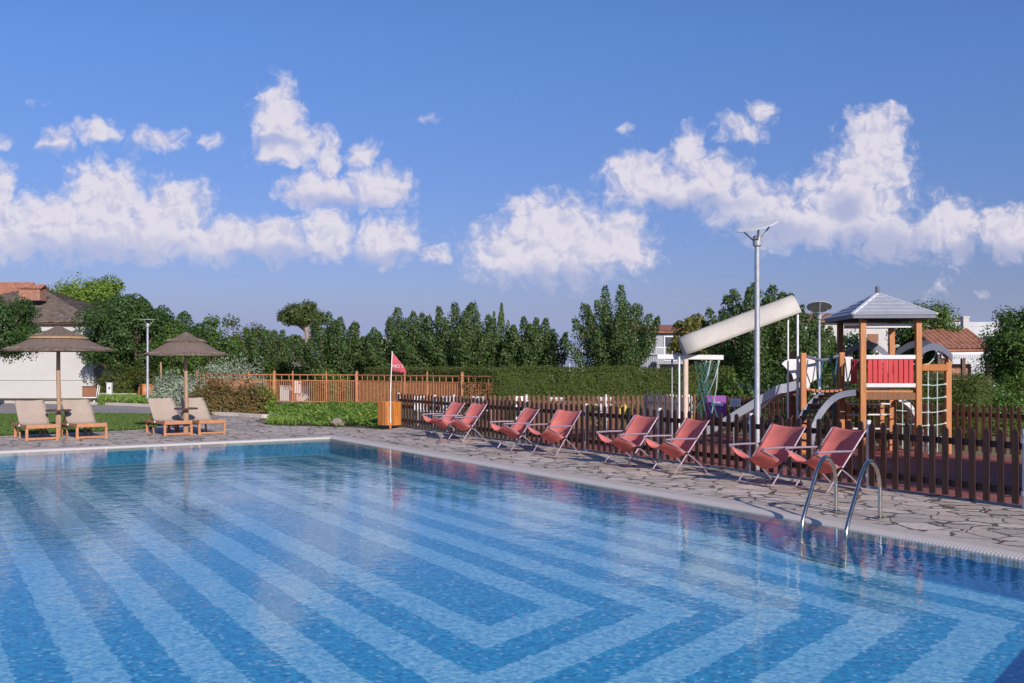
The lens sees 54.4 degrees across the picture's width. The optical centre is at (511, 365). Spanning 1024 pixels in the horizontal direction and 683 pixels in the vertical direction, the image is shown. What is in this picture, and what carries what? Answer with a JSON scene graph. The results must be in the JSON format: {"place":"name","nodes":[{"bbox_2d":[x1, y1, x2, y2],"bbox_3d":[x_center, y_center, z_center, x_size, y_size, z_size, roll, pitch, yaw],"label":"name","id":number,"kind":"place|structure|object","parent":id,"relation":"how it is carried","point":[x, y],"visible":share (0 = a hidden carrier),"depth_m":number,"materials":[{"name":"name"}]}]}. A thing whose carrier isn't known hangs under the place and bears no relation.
{"place":"outdoors","nodes":[
{"label":"outdoors","id":0,"kind":"place"},
{"bbox_2d":[0,412,160,435],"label":"lawn","id":1,"kind":"structure","parent":0,"point":[82,429],"depth_m":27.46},
{"bbox_2d":[0,403,230,418],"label":"garden path","id":2,"kind":"structure","parent":0,"point":[5,408],"depth_m":40.66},
{"bbox_2d":[0,400,288,417],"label":"path kerb","id":3,"kind":"structure","parent":2,"relation":"on","point":[214,413],"depth_m":41.00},
{"bbox_2d":[280,385,310,400],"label":"garden wall","id":4,"kind":"structure","parent":0,"point":[290,392],"depth_m":51.70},
{"bbox_2d":[175,402,443,429],"bbox_3d":[-13.000,1.820,38.919,22.000,0.001,22.162,0,0,0],"label":"garden bed","id":5,"kind":"object","parent":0,"point":[263,421],"visible":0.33,"depth_m":30.72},
{"bbox_2d":[82,385,99,401],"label":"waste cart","id":6,"kind":"object","parent":5,"relation":"on","point":[90,392],"visible":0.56,"depth_m":46.46,"materials":[{"name":"brown wood"}]},
{"bbox_2d":[96,393,156,404],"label":"bed grass","id":7,"kind":"structure","parent":5,"relation":"on","point":[122,398],"depth_m":45.35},
{"bbox_2d":[149,369,192,402],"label":"shrub","id":8,"kind":"object","parent":5,"relation":"on","point":[168,388],"visible":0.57,"depth_m":47.69,"materials":[{"name":"green plant"}]},
{"bbox_2d":[174,371,210,403],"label":"shrub","id":9,"kind":"object","parent":5,"relation":"on","point":[190,385],"visible":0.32,"depth_m":46.74,"materials":[{"name":"green plant"}]},
{"bbox_2d":[182,370,246,414],"bbox_3d":[-11.003,1.025,36.868,2.301,1.701,2.096,0,0,0],"label":"shrub","id":10,"kind":"object","parent":5,"relation":"on","point":[219,396],"visible":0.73,"depth_m":36.51,"materials":[{"name":"green plant"}]},
{"bbox_2d":[225,375,275,413],"bbox_3d":[-9.815,1.107,37.501,2.081,1.521,2.034,0,0,0],"label":"shrub","id":11,"kind":"object","parent":5,"relation":"on","point":[247,399],"visible":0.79,"depth_m":37.08,"materials":[{"name":"green plant"}]},
{"bbox_2d":[250,385,280,412],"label":"shrub","id":12,"kind":"object","parent":5,"relation":"on","point":[272,401],"visible":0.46,"depth_m":37.69,"materials":[{"name":"green plant"}]},
{"bbox_2d":[265,415,297,425],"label":"grass tuft","id":13,"kind":"object","parent":5,"relation":"on","point":[282,419],"visible":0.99,"depth_m":30.64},
{"bbox_2d":[267,400,379,426],"bbox_3d":[-6.911,1.647,36.148,4.239,0.394,15.932,0,0,-8],"label":"ground cover","id":14,"kind":"object","parent":5,"relation":"on","point":[312,412],"visible":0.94,"depth_m":34.68,"materials":[{"name":"plant"}]},
{"bbox_2d":[303,363,350,403],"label":"shrub","id":15,"kind":"object","parent":5,"relation":"on","point":[330,371],"visible":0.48,"depth_m":46.27,"materials":[{"name":"green plant"}]},
{"bbox_2d":[331,418,344,426],"bbox_3d":[-5.190,1.693,29.677,0.416,0.278,0.386,0,0,0],"label":"boulder","id":16,"kind":"object","parent":5,"relation":"on","point":[335,422],"visible":0.99,"depth_m":29.56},
{"bbox_2d":[196,370,494,409],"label":"wooden fence","id":17,"kind":"object","parent":5,"relation":"on","point":[356,380],"visible":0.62,"depth_m":43.99,"materials":[{"name":"wood"}]},
{"bbox_2d":[378,401,401,428],"bbox_3d":[-3.531,1.423,28.731,0.663,0.765,0.663,0,0,0],"label":"litter bin","id":18,"kind":"object","parent":5,"relation":"on","point":[384,413],"visible":1,"depth_m":28.44,"materials":[{"name":"brown wood"}]},
{"bbox_2d":[365,307,447,370],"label":"mulberry tree","id":19,"kind":"object","parent":5,"relation":"on","point":[380,354],"visible":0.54,"depth_m":47.24,"materials":[{"name":"green plant"}]},
{"bbox_2d":[401,299,506,370],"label":"mulberry tree","id":20,"kind":"object","parent":5,"relation":"on","point":[462,340],"visible":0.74,"depth_m":46.16,"materials":[{"name":"green plant"}]},
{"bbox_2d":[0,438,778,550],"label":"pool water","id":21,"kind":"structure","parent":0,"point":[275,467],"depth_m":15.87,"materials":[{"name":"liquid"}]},
{"bbox_2d":[414,396,430,424],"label":"garden chair","id":22,"kind":"object","parent":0,"point":[420,408],"visible":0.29,"depth_m":30.59,"materials":[{"name":"white plastic"}]},
{"bbox_2d":[433,396,450,418],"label":"garden chair","id":23,"kind":"object","parent":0,"point":[443,406],"visible":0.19,"depth_m":30.43,"materials":[{"name":"white plastic"}]},
{"bbox_2d":[0,466,1023,682],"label":"pool floor","id":24,"kind":"structure","parent":0,"point":[460,593],"depth_m":9.11,"materials":[{"name":"tile"}]},
{"bbox_2d":[428,470,1023,599],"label":"pool basin wall","id":25,"kind":"structure","parent":24,"relation":"on","point":[983,576],"depth_m":11.12,"materials":[{"name":"tile"}]},
{"bbox_2d":[0,436,1023,568],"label":"pool coping","id":26,"kind":"object","parent":25,"relation":"on","point":[968,551],"visible":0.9,"depth_m":11.82,"materials":[{"name":"stone"}]},
{"bbox_2d":[0,405,1023,547],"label":"pool deck","id":27,"kind":"structure","parent":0,"point":[985,521],"depth_m":16.30,"materials":[{"name":"stone"}]},
{"bbox_2d":[12,400,58,440],"bbox_3d":[-11.791,1.336,24.603,0.770,0.942,1.755,0,0,-37],"label":"sun lounger","id":28,"kind":"object","parent":27,"relation":"on","point":[32,414],"visible":1,"depth_m":24.76,"materials":[{"name":"fabric"}]},
{"bbox_2d":[1,325,113,437],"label":"thatch umbrella","id":29,"kind":"object","parent":27,"relation":"on","point":[58,339],"visible":1,"depth_m":24.33,"materials":[{"name":"brown wood"}]},
{"bbox_2d":[61,399,107,439],"bbox_3d":[-10.836,1.336,25.099,0.770,0.942,1.755,0,0,-39],"label":"sun lounger","id":30,"kind":"object","parent":27,"relation":"on","point":[80,414],"visible":0.91,"depth_m":25.24,"materials":[{"name":"fabric"}]},
{"bbox_2d":[144,398,192,435],"bbox_3d":[-9.081,1.336,26.255,0.770,0.942,1.755,0,0,-37],"label":"sun lounger","id":31,"kind":"object","parent":27,"relation":"on","point":[164,412],"visible":0.98,"depth_m":26.40,"materials":[{"name":"fabric"}]},
{"bbox_2d":[142,332,227,434],"bbox_3d":[-8.482,0.470,25.893,2.245,2.701,2.240,0,0,0],"label":"thatch umbrella","id":32,"kind":"object","parent":27,"relation":"on","point":[185,344],"visible":1,"depth_m":25.49,"materials":[{"name":"brown wood"}]},
{"bbox_2d":[176,397,225,434],"bbox_3d":[-8.363,1.336,26.642,0.770,0.942,1.755,0,0,-39],"label":"sun lounger","id":33,"kind":"object","parent":27,"relation":"on","point":[200,415],"visible":0.82,"depth_m":26.79,"materials":[{"name":"fabric"}]},
{"bbox_2d":[390,351,405,422],"bbox_3d":[-3.187,0.600,27.886,0.461,2.001,0.094,0,0,-5],"label":"flag","id":34,"kind":"object","parent":27,"relation":"on","point":[397,365],"visible":1,"depth_m":27.89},
{"bbox_2d":[422,402,465,438],"bbox_3d":[-1.675,1.354,24.683,0.912,0.890,0.844,0,0,-28],"label":"sling chair","id":35,"kind":"object","parent":27,"relation":"on","point":[454,408],"visible":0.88,"depth_m":24.78,"materials":[{"name":"red fabric"}]},
{"bbox_2d":[441,403,486,441],"bbox_3d":[-1.120,1.354,23.828,0.912,0.890,0.844,0,0,-30],"label":"sling chair","id":36,"kind":"object","parent":27,"relation":"on","point":[470,417],"visible":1,"depth_m":23.90,"materials":[{"name":"red fabric"}]},
{"bbox_2d":[490,407,538,450],"bbox_3d":[0.074,1.354,21.291,0.912,0.890,0.844,0,0,-23],"label":"sling chair","id":37,"kind":"object","parent":27,"relation":"on","point":[518,428],"visible":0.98,"depth_m":21.40,"materials":[{"name":"red fabric"}]},
{"bbox_2d":[7,435,1023,552],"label":"pool border","id":38,"kind":"object","parent":27,"relation":"on","point":[951,538],"visible":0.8,"depth_m":13.31,"materials":[{"name":"stone"}]},
{"bbox_2d":[525,409,581,455],"bbox_3d":[0.863,1.354,20.256,0.912,0.890,0.844,0,0,-37],"label":"sling chair","id":39,"kind":"object","parent":27,"relation":"on","point":[560,425],"visible":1,"depth_m":20.32,"materials":[{"name":"red fabric"}]},
{"bbox_2d":[596,414,658,466],"bbox_3d":[2.103,1.354,18.055,0.912,0.890,0.844,0,0,-26],"label":"sling chair","id":40,"kind":"object","parent":27,"relation":"on","point":[635,431],"visible":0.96,"depth_m":18.12,"materials":[{"name":"red fabric"}]},
{"bbox_2d":[643,418,709,473],"bbox_3d":[2.797,1.354,16.870,0.912,0.890,0.844,0,0,-20],"label":"sling chair","id":41,"kind":"object","parent":27,"relation":"on","point":[686,436],"visible":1,"depth_m":16.93,"materials":[{"name":"red fabric"}]},
{"bbox_2d":[397,393,1023,508],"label":"picket fence","id":42,"kind":"object","parent":27,"relation":"on","point":[986,443],"visible":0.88,"depth_m":15.57,"materials":[{"name":"wood"}]},
{"bbox_2d":[737,220,777,469],"bbox_3d":[4.259,-0.367,17.300,0.692,4.374,0.699,0,0,0],"label":"street lamp","id":43,"kind":"object","parent":27,"relation":"on","point":[757,239],"visible":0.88,"depth_m":17.26,"materials":[{"name":"metal"}]},
{"bbox_2d":[728,423,806,486],"bbox_3d":[3.890,1.354,15.120,0.912,0.890,0.844,0,0,-27],"label":"sling chair","id":44,"kind":"object","parent":27,"relation":"on","point":[770,452],"visible":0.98,"depth_m":15.19,"materials":[{"name":"red fabric"}]},
{"bbox_2d":[784,426,866,492],"bbox_3d":[4.554,1.354,14.436,0.912,0.890,0.844,0,0,-19],"label":"sling chair","id":45,"kind":"object","parent":27,"relation":"on","point":[838,446],"visible":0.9,"depth_m":14.50,"materials":[{"name":"red fabric"}]},
{"bbox_2d":[799,455,884,567],"bbox_3d":[3.780,1.627,11.500,0.715,1.111,1.456,0,0,39],"label":"pool ladder","id":46,"kind":"object","parent":27,"relation":"on","point":[844,552],"visible":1,"depth_m":11.32,"materials":[{"name":"metal"}]},
{"bbox_2d":[0,367,1023,457],"bbox_3d":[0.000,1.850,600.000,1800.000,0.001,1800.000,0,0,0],"label":"ground","id":47,"kind":"structure","parent":0,"point":[993,453],"depth_m":28.35,"materials":[{"name":"plant"}]},
{"bbox_2d":[0,282,34,294],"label":"villa","id":48,"kind":"object","parent":47,"relation":"on","point":[7,287],"visible":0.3,"depth_m":73.27,"materials":[{"name":"paint"}]},
{"bbox_2d":[0,296,42,363],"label":"leafy tree","id":49,"kind":"object","parent":47,"relation":"on","point":[17,329],"visible":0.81,"depth_m":43.77,"materials":[{"name":"green plant"}]},
{"bbox_2d":[0,284,158,397],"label":"thatched house","id":50,"kind":"structure","parent":47,"relation":"on","point":[26,378],"depth_m":56.00,"materials":[{"name":"white plaster"},{"name":"shingle"},{"name":"terracotta"}]},
{"bbox_2d":[41,270,126,322],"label":"leafy tree","id":51,"kind":"object","parent":47,"relation":"on","point":[89,291],"visible":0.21,"depth_m":64.59,"materials":[{"name":"green plant"}]},
{"bbox_2d":[106,383,112,393],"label":"utility bollard","id":52,"kind":"object","parent":47,"relation":"on","point":[109,388],"visible":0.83,"depth_m":50.90,"materials":[{"name":"white plastic"}]},
{"bbox_2d":[88,360,142,398],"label":"shrub","id":53,"kind":"object","parent":47,"relation":"on","point":[114,381],"visible":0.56,"depth_m":52.32,"materials":[{"name":"green plant"}]},
{"bbox_2d":[99,393,137,394],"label":"garden wall","id":54,"kind":"structure","parent":47,"relation":"on","point":[121,393],"depth_m":50.98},
{"bbox_2d":[70,292,175,383],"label":"leafy tree","id":55,"kind":"object","parent":47,"relation":"on","point":[111,325],"visible":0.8,"depth_m":53.52,"materials":[{"name":"green plant"}]},
{"bbox_2d":[115,358,165,392],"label":"shrub","id":56,"kind":"object","parent":47,"relation":"on","point":[138,374],"visible":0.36,"depth_m":52.35,"materials":[{"name":"green plant"}]},
{"bbox_2d":[138,384,153,395],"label":"plant pot","id":57,"kind":"object","parent":47,"relation":"on","point":[141,389],"visible":0.59,"depth_m":49.68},
{"bbox_2d":[140,319,155,397],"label":"street lamp","id":58,"kind":"object","parent":47,"relation":"on","point":[147,359],"visible":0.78,"depth_m":44.97,"materials":[{"name":"metal"}]},
{"bbox_2d":[130,310,210,382],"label":"leafy tree","id":59,"kind":"object","parent":47,"relation":"on","point":[183,317],"visible":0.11,"depth_m":55.76,"materials":[{"name":"green plant"}]},
{"bbox_2d":[149,321,207,386],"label":"leafy tree","id":60,"kind":"object","parent":47,"relation":"on","point":[194,362],"visible":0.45,"depth_m":51.53,"materials":[{"name":"green plant"}]},
{"bbox_2d":[182,313,243,384],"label":"leafy tree","id":61,"kind":"object","parent":47,"relation":"on","point":[222,344],"visible":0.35,"depth_m":59.34,"materials":[{"name":"green plant"}]},
{"bbox_2d":[193,356,246,392],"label":"shrub","id":62,"kind":"object","parent":47,"relation":"on","point":[222,369],"visible":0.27,"depth_m":50.83,"materials":[{"name":"green plant"}]},
{"bbox_2d":[221,313,265,381],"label":"leafy tree","id":63,"kind":"object","parent":47,"relation":"on","point":[256,331],"visible":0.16,"depth_m":63.57,"materials":[{"name":"green plant"}]},
{"bbox_2d":[224,352,268,393],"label":"shrub","id":64,"kind":"object","parent":47,"relation":"on","point":[250,371],"visible":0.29,"depth_m":51.93,"materials":[{"name":"green plant"}]},
{"bbox_2d":[225,327,297,379],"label":"mulberry tree","id":65,"kind":"object","parent":47,"relation":"on","point":[269,350],"visible":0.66,"depth_m":53.30,"materials":[{"name":"green plant"}]},
{"bbox_2d":[252,357,286,399],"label":"shrub","id":66,"kind":"object","parent":47,"relation":"on","point":[270,371],"visible":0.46,"depth_m":52.71,"materials":[{"name":"green plant"}]},
{"bbox_2d":[295,381,299,392],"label":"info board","id":67,"kind":"object","parent":47,"relation":"on","point":[297,386],"visible":0.4,"depth_m":50.47,"materials":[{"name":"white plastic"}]},
{"bbox_2d":[276,299,326,365],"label":"umbrella pine","id":68,"kind":"object","parent":47,"relation":"on","point":[299,315],"visible":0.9,"depth_m":67.23,"materials":[{"name":"green plant"}]},
{"bbox_2d":[254,365,381,400],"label":"clipped hedge","id":69,"kind":"object","parent":47,"relation":"on","point":[297,370],"visible":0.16,"depth_m":53.03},
{"bbox_2d":[289,310,384,395],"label":"mulberry tree","id":70,"kind":"object","parent":47,"relation":"on","point":[338,350],"visible":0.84,"depth_m":49.10,"materials":[{"name":"green plant"}]},
{"bbox_2d":[364,365,523,412],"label":"clipped hedge","id":71,"kind":"object","parent":47,"relation":"on","point":[478,372],"visible":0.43,"depth_m":41.27,"materials":[{"name":"plant"}]},
{"bbox_2d":[486,303,509,367],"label":"mulberry tree","id":72,"kind":"object","parent":47,"relation":"on","point":[501,320],"visible":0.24,"depth_m":48.86,"materials":[{"name":"green plant"}]},
{"bbox_2d":[516,396,527,418],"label":"garden chair","id":73,"kind":"object","parent":47,"relation":"on","point":[521,400],"visible":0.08,"depth_m":30.53,"materials":[{"name":"white plastic"}]},
{"bbox_2d":[488,316,568,370],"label":"mulberry tree","id":74,"kind":"object","parent":47,"relation":"on","point":[535,347],"visible":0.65,"depth_m":45.35,"materials":[{"name":"green plant"}]},
{"bbox_2d":[542,328,563,368],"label":"leafy tree","id":75,"kind":"object","parent":47,"relation":"on","point":[555,342],"visible":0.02,"depth_m":74.88,"materials":[{"name":"green plant"}]},
{"bbox_2d":[453,394,689,430],"bbox_3d":[1.650,1.315,27.527,6.573,1.030,0.119,0,0,-1],"label":"picket fence","id":76,"kind":"object","parent":47,"relation":"on","point":[606,401],"visible":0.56,"depth_m":27.49,"materials":[{"name":"wood"}]},
{"bbox_2d":[561,284,660,371],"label":"mulberry tree","id":77,"kind":"object","parent":47,"relation":"on","point":[605,344],"visible":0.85,"depth_m":42.43,"materials":[{"name":"green plant"}]},
{"bbox_2d":[489,363,736,420],"bbox_3d":[3.171,0.893,32.306,8.077,1.949,1.537,0,0,20],"label":"clipped hedge","id":78,"kind":"object","parent":47,"relation":"on","point":[571,383],"visible":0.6,"depth_m":31.95,"materials":[{"name":"plant"}]},
{"bbox_2d":[627,324,709,371],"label":"villa","id":79,"kind":"object","parent":47,"relation":"on","point":[664,337],"visible":0.2,"depth_m":61.88,"materials":[{"name":"paint"}]},
{"bbox_2d":[666,313,705,371],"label":"leafy tree","id":80,"kind":"object","parent":47,"relation":"on","point":[691,323],"visible":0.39,"depth_m":52.03,"materials":[{"name":"green plant"}]},
{"bbox_2d":[691,326,727,371],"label":"leafy tree","id":81,"kind":"object","parent":47,"relation":"on","point":[699,352],"visible":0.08,"depth_m":49.56,"materials":[{"name":"green plant"}]},
{"bbox_2d":[713,360,753,421],"bbox_3d":[6.899,0.856,30.576,1.415,2.057,1.412,0,0,-42],"label":"shrub","id":82,"kind":"object","parent":47,"relation":"on","point":[736,390],"visible":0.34,"depth_m":30.44,"materials":[{"name":"green plant"}]},
{"bbox_2d":[700,282,825,411],"bbox_3d":[9.163,-0.570,35.927,4.808,5.036,4.902,0,0,0],"label":"mulberry tree","id":83,"kind":"object","parent":47,"relation":"on","point":[773,349],"visible":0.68,"depth_m":35.01,"materials":[{"name":"green plant"}]},
{"bbox_2d":[738,366,816,424],"bbox_3d":[8.225,0.953,31.067,3.191,1.856,1.776,0,0,0],"label":"shrub","id":84,"kind":"object","parent":47,"relation":"on","point":[774,384],"visible":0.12,"depth_m":30.87,"materials":[{"name":"green plant"}]},
{"bbox_2d":[806,301,831,409],"bbox_3d":[8.482,0.032,27.500,0.676,3.575,0.630,0,0,0],"label":"street lamp","id":85,"kind":"object","parent":47,"relation":"on","point":[818,306],"visible":0.77,"depth_m":27.47,"materials":[{"name":"metal"}]},
{"bbox_2d":[790,312,852,398],"bbox_3d":[11.879,-0.107,39.899,3.009,4.112,2.951,0,0,0],"label":"mulberry tree","id":86,"kind":"object","parent":47,"relation":"on","point":[831,347],"visible":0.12,"depth_m":39.53,"materials":[{"name":"green plant"}]},
{"bbox_2d":[766,348,877,425],"bbox_3d":[9.436,0.681,29.938,3.468,2.405,1.834,0,0,0],"label":"shrub","id":87,"kind":"object","parent":47,"relation":"on","point":[812,386],"visible":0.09,"depth_m":29.95,"materials":[{"name":"green plant"}]},
{"bbox_2d":[800,313,899,394],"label":"villa","id":88,"kind":"object","parent":47,"relation":"on","point":[878,337],"visible":0.08,"depth_m":62.00,"materials":[{"name":"paint"}]},
{"bbox_2d":[824,329,878,382],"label":"leafy tree","id":89,"kind":"object","parent":47,"relation":"on","point":[849,343],"visible":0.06,"depth_m":45.27,"materials":[{"name":"green plant"}]},
{"bbox_2d":[836,351,877,378],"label":"shrub","id":90,"kind":"object","parent":47,"relation":"on","point":[867,365],"visible":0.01,"depth_m":32.70,"materials":[{"name":"green plant"}]},
{"bbox_2d":[696,394,1023,454],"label":"picket fence","id":91,"kind":"object","parent":47,"relation":"on","point":[970,414],"visible":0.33,"depth_m":21.24,"materials":[{"name":"brown wood"}]},
{"bbox_2d":[822,369,995,444],"bbox_3d":[9.621,0.969,24.390,3.993,1.788,1.410,0,0,41],"label":"clipped hedge","id":92,"kind":"object","parent":47,"relation":"on","point":[967,392],"visible":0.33,"depth_m":23.45,"materials":[{"name":"plant"}]},
{"bbox_2d":[885,298,963,378],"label":"leafy tree","id":93,"kind":"object","parent":47,"relation":"on","point":[943,318],"visible":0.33,"depth_m":41.25,"materials":[{"name":"green plant"}]},
{"bbox_2d":[897,328,989,388],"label":"tiled pavilion","id":94,"kind":"structure","parent":47,"relation":"on","point":[965,344],"depth_m":39.81,"materials":[{"name":"tile"}]},
{"bbox_2d":[928,322,1003,394],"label":"villa","id":95,"kind":"object","parent":47,"relation":"on","point":[975,327],"depth_m":59.96,"materials":[{"name":"paint"}]},
{"bbox_2d":[960,316,969,363],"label":"chimney stack","id":96,"kind":"object","parent":95,"relation":"attached to","point":[964,320],"visible":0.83,"depth_m":57.80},
{"bbox_2d":[968,358,1015,405],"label":"shrub","id":97,"kind":"object","parent":47,"relation":"on","point":[980,368],"visible":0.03,"depth_m":46.17,"materials":[{"name":"green plant"}]},
{"bbox_2d":[974,370,1023,435],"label":"shrub","id":98,"kind":"object","parent":47,"relation":"on","point":[1000,400],"visible":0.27,"depth_m":26.23,"materials":[{"name":"green plant"}]},
{"bbox_2d":[975,305,1023,396],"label":"leafy tree","id":99,"kind":"object","parent":47,"relation":"on","point":[1004,349],"visible":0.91,"depth_m":32.65,"materials":[{"name":"green plant"}]},
{"bbox_2d":[987,373,1023,428],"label":"shrub","id":100,"kind":"object","parent":47,"relation":"on","point":[1019,396],"visible":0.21,"depth_m":28.29,"materials":[{"name":"green plant"}]},
{"bbox_2d":[0,0,1023,365],"label":"sky","id":101,"kind":"structure","parent":0,"point":[248,160],"materials":[{"name":"blue"}]},
{"bbox_2d":[551,346,582,371],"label":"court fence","id":102,"kind":"object","parent":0,"point":[571,361],"visible":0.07,"depth_m":58.20,"materials":[{"name":"metal"}]},
{"bbox_2d":[734,333,770,390],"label":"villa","id":103,"kind":"object","parent":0,"point":[747,383],"depth_m":72.28,"materials":[{"name":"white paint"}]},
{"bbox_2d":[503,431,1021,504],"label":"playground floor","id":104,"kind":"structure","parent":0,"point":[993,473],"depth_m":18.23,"materials":[{"name":"rubber"}]},
{"bbox_2d":[643,392,695,444],"bbox_3d":[3.698,1.240,23.548,0.093,1.180,2.172,0,0,-25],"label":"picket fence","id":105,"kind":"object","parent":104,"relation":"on","point":[661,403],"visible":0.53,"depth_m":23.62,"materials":[{"name":"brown wood"}]},
{"bbox_2d":[704,396,725,425],"bbox_3d":[5.303,1.293,26.020,0.580,1.014,0.081,0,0,-4],"label":"notice board","id":106,"kind":"object","parent":104,"relation":"on","point":[720,404],"visible":0.61,"depth_m":25.99,"materials":[{"name":"metal"}]},
{"bbox_2d":[657,295,800,437],"bbox_3d":[4.409,0.190,20.435,2.858,3.259,0.729,0,0,0],"label":"play awning","id":107,"kind":"object","parent":104,"relation":"on","point":[787,307],"visible":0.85,"depth_m":20.18,"materials":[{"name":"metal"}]},
{"bbox_2d":[730,398,740,410],"bbox_3d":[5.646,1.316,25.217,0.280,0.969,0.061,0,0,-4],"label":"notice board","id":108,"kind":"object","parent":104,"relation":"on","point":[734,402],"visible":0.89,"depth_m":25.19,"materials":[{"name":"blue plastic"}]},
{"bbox_2d":[707,286,951,457],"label":"play tower","id":109,"kind":"structure","parent":104,"relation":"on","point":[877,306],"depth_m":19.99,"materials":[{"name":"brown wood"}]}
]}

